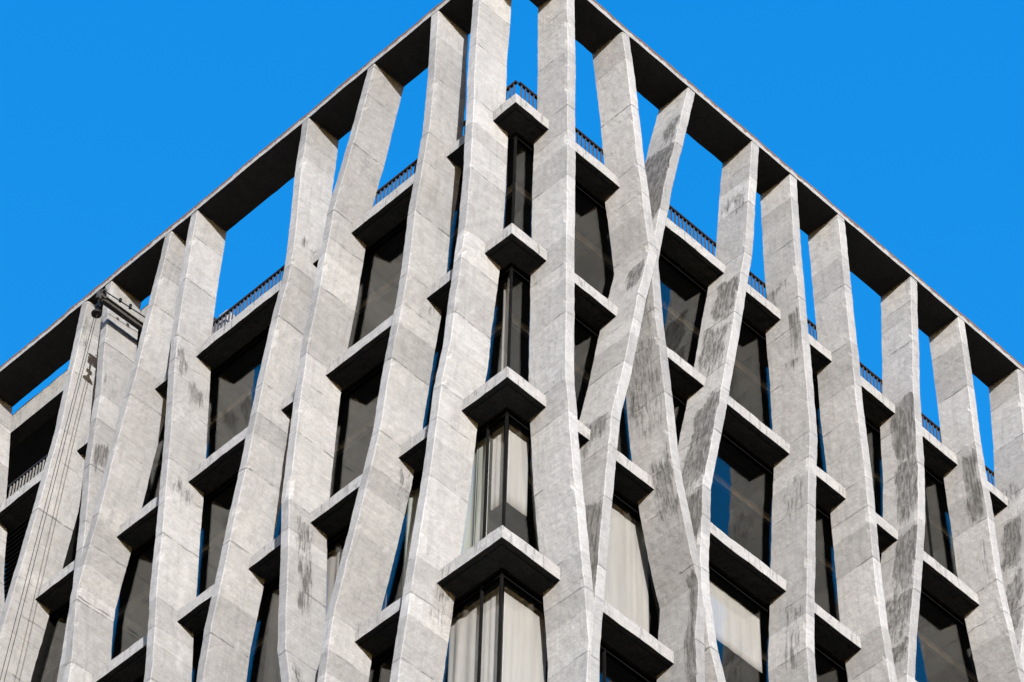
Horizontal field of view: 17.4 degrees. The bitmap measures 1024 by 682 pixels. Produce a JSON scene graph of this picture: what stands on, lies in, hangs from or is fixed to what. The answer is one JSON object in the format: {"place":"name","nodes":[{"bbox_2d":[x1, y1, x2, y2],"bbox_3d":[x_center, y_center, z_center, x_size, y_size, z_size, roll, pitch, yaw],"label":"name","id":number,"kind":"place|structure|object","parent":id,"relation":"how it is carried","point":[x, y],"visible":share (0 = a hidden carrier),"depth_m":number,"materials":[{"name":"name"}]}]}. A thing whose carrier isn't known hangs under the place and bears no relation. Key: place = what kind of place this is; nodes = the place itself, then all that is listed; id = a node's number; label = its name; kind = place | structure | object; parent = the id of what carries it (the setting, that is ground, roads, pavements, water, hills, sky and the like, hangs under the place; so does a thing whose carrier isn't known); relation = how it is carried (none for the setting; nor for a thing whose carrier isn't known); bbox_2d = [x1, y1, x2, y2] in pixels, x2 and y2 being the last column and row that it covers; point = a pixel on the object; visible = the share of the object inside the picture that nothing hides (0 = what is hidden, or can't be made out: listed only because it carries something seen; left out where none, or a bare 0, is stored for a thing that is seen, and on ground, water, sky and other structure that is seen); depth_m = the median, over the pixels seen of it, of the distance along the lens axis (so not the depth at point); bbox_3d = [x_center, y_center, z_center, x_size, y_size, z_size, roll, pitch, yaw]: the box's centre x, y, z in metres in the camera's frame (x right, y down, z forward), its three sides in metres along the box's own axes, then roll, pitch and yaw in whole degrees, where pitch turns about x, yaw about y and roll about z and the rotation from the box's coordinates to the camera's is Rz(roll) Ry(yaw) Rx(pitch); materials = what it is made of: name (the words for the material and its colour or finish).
{"place":"outdoors","nodes":[
{"label":"outdoors","id":0,"kind":"place"},
{"bbox_2d":[0,0,1023,486],"label":"sky","id":1,"kind":"structure","parent":0,"point":[118,118],"materials":[{"name":"blue"}]},
{"bbox_3d":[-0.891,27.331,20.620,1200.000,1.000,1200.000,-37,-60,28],"label":"ground","id":2,"kind":"structure","parent":0,"visible":0},
{"bbox_2d":[0,0,1023,681],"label":"office building","id":3,"kind":"structure","parent":2,"relation":"on","point":[822,508],"depth_m":58.31,"materials":[{"name":"concrete"}]},
{"bbox_2d":[49,600,69,622],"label":"window","id":4,"kind":"structure","parent":3,"relation":"in","point":[65,607],"depth_m":60.57,"materials":[{"name":"black metal"}]},
{"bbox_2d":[96,288,144,331],"bbox_3d":[-7.463,-0.513,64.302,0.260,0.780,1.341,-37,-60,28],"label":"rooftop hoist","id":5,"kind":"object","parent":3,"relation":"attached to","point":[122,313],"visible":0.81,"depth_m":64.26,"materials":[{"name":"metal"}]},
{"bbox_2d":[91,298,101,317],"bbox_3d":[-7.901,-0.660,63.807,0.210,0.480,0.210,-37,-60,28],"label":"pulley","id":6,"kind":"object","parent":5,"relation":"hanging from","point":[96,311],"visible":1,"depth_m":63.64,"materials":[{"name":"metal"}]},
{"bbox_2d":[0,316,94,678],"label":"hoist rope","id":7,"kind":"object","parent":6,"relation":"hanging from","point":[46,501],"visible":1,"depth_m":59.38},
{"bbox_2d":[4,316,96,680],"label":"hoist rope","id":8,"kind":"object","parent":6,"relation":"hanging from","point":[49,502],"visible":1,"depth_m":59.28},
{"bbox_2d":[133,645,195,681],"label":"window","id":9,"kind":"structure","parent":3,"relation":"in","point":[142,678],"depth_m":56.52,"materials":[{"name":"black glass"}]},
{"bbox_2d":[130,501,204,560],"bbox_3d":[-6.123,4.377,58.001,2.363,3.380,0.095,-37,-60,28],"label":"window","id":10,"kind":"structure","parent":3,"relation":"in","point":[150,542],"depth_m":59.48,"materials":[{"name":"black metal"}]},
{"bbox_2d":[203,471,238,505],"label":"window","id":11,"kind":"structure","parent":3,"relation":"in","point":[231,480],"depth_m":58.52,"materials":[{"name":"black metal"}]},
{"bbox_2d":[193,589,265,645],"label":"window","id":12,"kind":"structure","parent":3,"relation":"in","point":[198,638],"depth_m":55.82,"materials":[{"name":"black metal"}]},
{"bbox_2d":[210,325,269,378],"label":"window","id":13,"kind":"structure","parent":3,"relation":"in","point":[262,335],"depth_m":61.22,"materials":[{"name":"black metal"}]},
{"bbox_2d":[263,547,328,594],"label":"window","id":14,"kind":"structure","parent":3,"relation":"in","point":[271,585],"depth_m":54.96,"materials":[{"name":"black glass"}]},
{"bbox_2d":[263,545,339,681],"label":"curtain","id":15,"kind":"object","parent":3,"relation":"hanging from","point":[271,670],"visible":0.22,"depth_m":54.10,"materials":[{"name":"white fabric"}]},
{"bbox_2d":[327,478,415,548],"bbox_3d":[-2.301,3.799,52.679,2.071,3.380,0.095,-37,-60,28],"label":"window","id":16,"kind":"structure","parent":3,"relation":"in","point":[342,533],"depth_m":54.21,"materials":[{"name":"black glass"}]},
{"bbox_2d":[382,590,386,609],"bbox_3d":[-2.267,3.948,52.779,0.945,3.260,0.078,-35,-59,27],"label":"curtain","id":17,"kind":"object","parent":3,"relation":"hanging from","point":[384,604],"visible":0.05,"depth_m":52.21,"materials":[{"name":"grey fabric"}]},
{"bbox_2d":[340,319,442,400],"bbox_3d":[-2.085,1.356,55.323,2.532,3.380,0.095,-37,-60,28],"label":"window","id":18,"kind":"structure","parent":3,"relation":"in","point":[376,370],"depth_m":56.81,"materials":[{"name":"black glass"}]},
{"bbox_2d":[371,605,455,668],"bbox_3d":[-1.546,5.515,49.392,1.888,3.380,0.095,-37,-60,28],"label":"window","id":19,"kind":"structure","parent":3,"relation":"in","point":[387,653],"depth_m":50.86,"materials":[{"name":"black glass"}]},
{"bbox_2d":[365,177,461,257],"bbox_3d":[-1.877,-1.080,57.973,2.767,3.380,0.095,-37,-60,28],"label":"window","id":20,"kind":"structure","parent":3,"relation":"in","point":[402,225],"depth_m":59.39,"materials":[{"name":"black glass"}]},
{"bbox_2d":[401,443,477,596],"bbox_3d":[-1.132,3.099,52.027,1.633,3.260,0.096,-37,-60,28],"label":"curtain","id":21,"kind":"object","parent":3,"relation":"hanging from","point":[468,541],"visible":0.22,"depth_m":52.37,"materials":[{"name":"white fabric"}]},
{"bbox_2d":[412,433,478,484],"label":"window","id":22,"kind":"structure","parent":3,"relation":"in","point":[417,477],"depth_m":53.34,"materials":[{"name":"black glass"}]},
{"bbox_2d":[440,275,500,324],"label":"window","id":23,"kind":"structure","parent":3,"relation":"in","point":[443,317],"depth_m":55.88,"materials":[{"name":"black metal"}]},
{"bbox_2d":[447,586,498,681],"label":"curtain","id":24,"kind":"object","parent":3,"relation":"hanging from","point":[463,648],"visible":0.98,"depth_m":49.49,"materials":[{"name":"white fabric"}]},
{"bbox_2d":[453,568,504,681],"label":"window","id":25,"kind":"structure","parent":3,"relation":"in","point":[479,590],"depth_m":49.77,"materials":[{"name":"black metal"}]},
{"bbox_2d":[474,437,489,544],"bbox_3d":[-0.473,2.599,51.584,0.246,3.260,0.022,-33,-58,26],"label":"curtain","id":26,"kind":"object","parent":3,"relation":"hanging from","point":[480,491],"visible":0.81,"depth_m":51.92,"materials":[{"name":"white fabric"}]},
{"bbox_2d":[477,407,509,538],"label":"window","id":27,"kind":"structure","parent":3,"relation":"in","point":[484,429],"depth_m":52.40,"materials":[{"name":"black metal"}]},
{"bbox_2d":[490,425,503,510],"bbox_3d":[-0.230,1.971,52.007,0.235,1.793,0.018,-36,-59,28],"label":"curtain","id":28,"kind":"object","parent":3,"relation":"hanging from","point":[496,472],"visible":1,"depth_m":51.99,"materials":[{"name":"white fabric"}]},
{"bbox_2d":[501,281,508,369],"bbox_3d":[-0.111,0.086,54.164,0.131,3.260,0.035,-37,-60,28],"label":"curtain","id":29,"kind":"object","parent":3,"relation":"hanging from","point":[505,326],"visible":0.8,"depth_m":54.56,"materials":[{"name":"white fabric"}]},
{"bbox_2d":[499,263,514,280],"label":"window","id":30,"kind":"structure","parent":3,"relation":"in","point":[503,273],"depth_m":55.21,"materials":[{"name":"black metal"}]},
{"bbox_2d":[507,424,528,516],"bbox_3d":[0.090,2.006,52.028,0.432,1.793,0.012,37,-58,-26],"label":"curtain","id":31,"kind":"object","parent":3,"relation":"hanging from","point":[517,471],"visible":1,"depth_m":52.01,"materials":[{"name":"white fabric"}]},
{"bbox_2d":[507,407,529,433],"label":"window","id":32,"kind":"structure","parent":3,"relation":"in","point":[514,418],"depth_m":52.52,"materials":[{"name":"black metal"}]},
{"bbox_2d":[509,263,530,286],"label":"window","id":33,"kind":"structure","parent":3,"relation":"in","point":[520,274],"depth_m":55.25,"materials":[{"name":"black glass"}]},
{"bbox_2d":[499,568,543,607],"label":"window","id":34,"kind":"structure","parent":3,"relation":"in","point":[511,580],"depth_m":49.87,"materials":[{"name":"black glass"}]},
{"bbox_2d":[512,132,532,153],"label":"window","id":35,"kind":"structure","parent":3,"relation":"in","point":[521,140],"depth_m":57.98,"materials":[{"name":"black glass"}]},
{"bbox_2d":[502,585,545,681],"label":"curtain","id":36,"kind":"object","parent":3,"relation":"hanging from","point":[524,648],"visible":0.99,"depth_m":49.41,"materials":[{"name":"white fabric"}]},
{"bbox_2d":[529,285,599,340],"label":"window","id":37,"kind":"structure","parent":3,"relation":"in","point":[582,323],"depth_m":55.95,"materials":[{"name":"black glass"}]},
{"bbox_2d":[532,154,605,212],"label":"window","id":38,"kind":"structure","parent":3,"relation":"in","point":[579,188],"depth_m":58.72,"materials":[{"name":"black glass"}]},
{"bbox_2d":[541,602,605,681],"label":"window","id":39,"kind":"structure","parent":3,"relation":"in","point":[604,652],"depth_m":50.35,"materials":[{"name":"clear glass"}]},
{"bbox_2d":[613,488,638,515],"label":"window","id":40,"kind":"structure","parent":3,"relation":"in","point":[618,497],"depth_m":53.61,"materials":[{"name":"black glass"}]},
{"bbox_2d":[604,502,648,632],"bbox_3d":[1.445,3.540,52.336,0.024,3.260,2.015,-37,-60,28],"label":"curtain","id":41,"kind":"object","parent":3,"relation":"hanging from","point":[626,593],"visible":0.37,"depth_m":52.83,"materials":[{"name":"white fabric"}]},
{"bbox_2d":[600,639,656,681],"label":"window","id":42,"kind":"structure","parent":3,"relation":"in","point":[611,653],"depth_m":50.86,"materials":[{"name":"black glass"}]},
{"bbox_2d":[671,388,686,408],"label":"window","id":43,"kind":"structure","parent":3,"relation":"in","point":[677,398],"depth_m":56.95,"materials":[{"name":"black glass"}]},
{"bbox_2d":[658,249,707,295],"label":"window","id":44,"kind":"structure","parent":3,"relation":"in","point":[663,256],"depth_m":59.79,"materials":[{"name":"black glass"}]},
{"bbox_2d":[685,409,773,477],"bbox_3d":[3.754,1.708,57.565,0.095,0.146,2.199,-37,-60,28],"label":"window","id":45,"kind":"structure","parent":3,"relation":"in","point":[729,439],"depth_m":57.72,"materials":[{"name":"black glass"}]},
{"bbox_2d":[706,296,765,342],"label":"window","id":46,"kind":"structure","parent":3,"relation":"in","point":[745,323],"depth_m":60.62,"materials":[{"name":"black glass"}]},
{"bbox_2d":[710,581,762,672],"bbox_3d":[3.502,4.538,54.312,0.015,1.264,1.606,-37,-60,28],"label":"blind","id":47,"kind":"object","parent":3,"relation":"hanging from","point":[737,626],"visible":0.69,"depth_m":54.41,"materials":[{"name":"white fabric"}]},
{"bbox_2d":[708,561,768,615],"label":"window","id":48,"kind":"structure","parent":3,"relation":"in","point":[714,570],"depth_m":54.81,"materials":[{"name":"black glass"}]},
{"bbox_2d":[764,338,817,384],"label":"window","id":49,"kind":"structure","parent":3,"relation":"in","point":[814,376],"depth_m":61.35,"materials":[{"name":"black glass"}]},
{"bbox_2d":[772,477,830,521],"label":"window","id":50,"kind":"structure","parent":3,"relation":"in","point":[819,510],"depth_m":58.60,"materials":[{"name":"black glass"}]},
{"bbox_2d":[768,615,845,672],"bbox_3d":[4.869,6.018,54.384,0.095,3.380,2.129,-37,-60,28],"label":"window","id":51,"kind":"structure","parent":3,"relation":"in","point":[822,652],"depth_m":55.82,"materials":[{"name":"black metal"}]},
{"bbox_2d":[815,380,879,435],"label":"window","id":52,"kind":"structure","parent":3,"relation":"in","point":[870,425],"depth_m":62.08,"materials":[{"name":"black glass"}]},
{"bbox_2d":[878,435,943,557],"bbox_3d":[7.387,3.191,61.370,0.095,3.380,2.173,-37,-60,28],"label":"window","id":53,"kind":"structure","parent":3,"relation":"in","point":[929,473],"depth_m":62.38,"materials":[{"name":"black glass"}]},
{"bbox_2d":[920,586,965,627],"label":"window","id":54,"kind":"structure","parent":3,"relation":"in","point":[924,593],"depth_m":60.05,"materials":[{"name":"black metal"}]}
]}

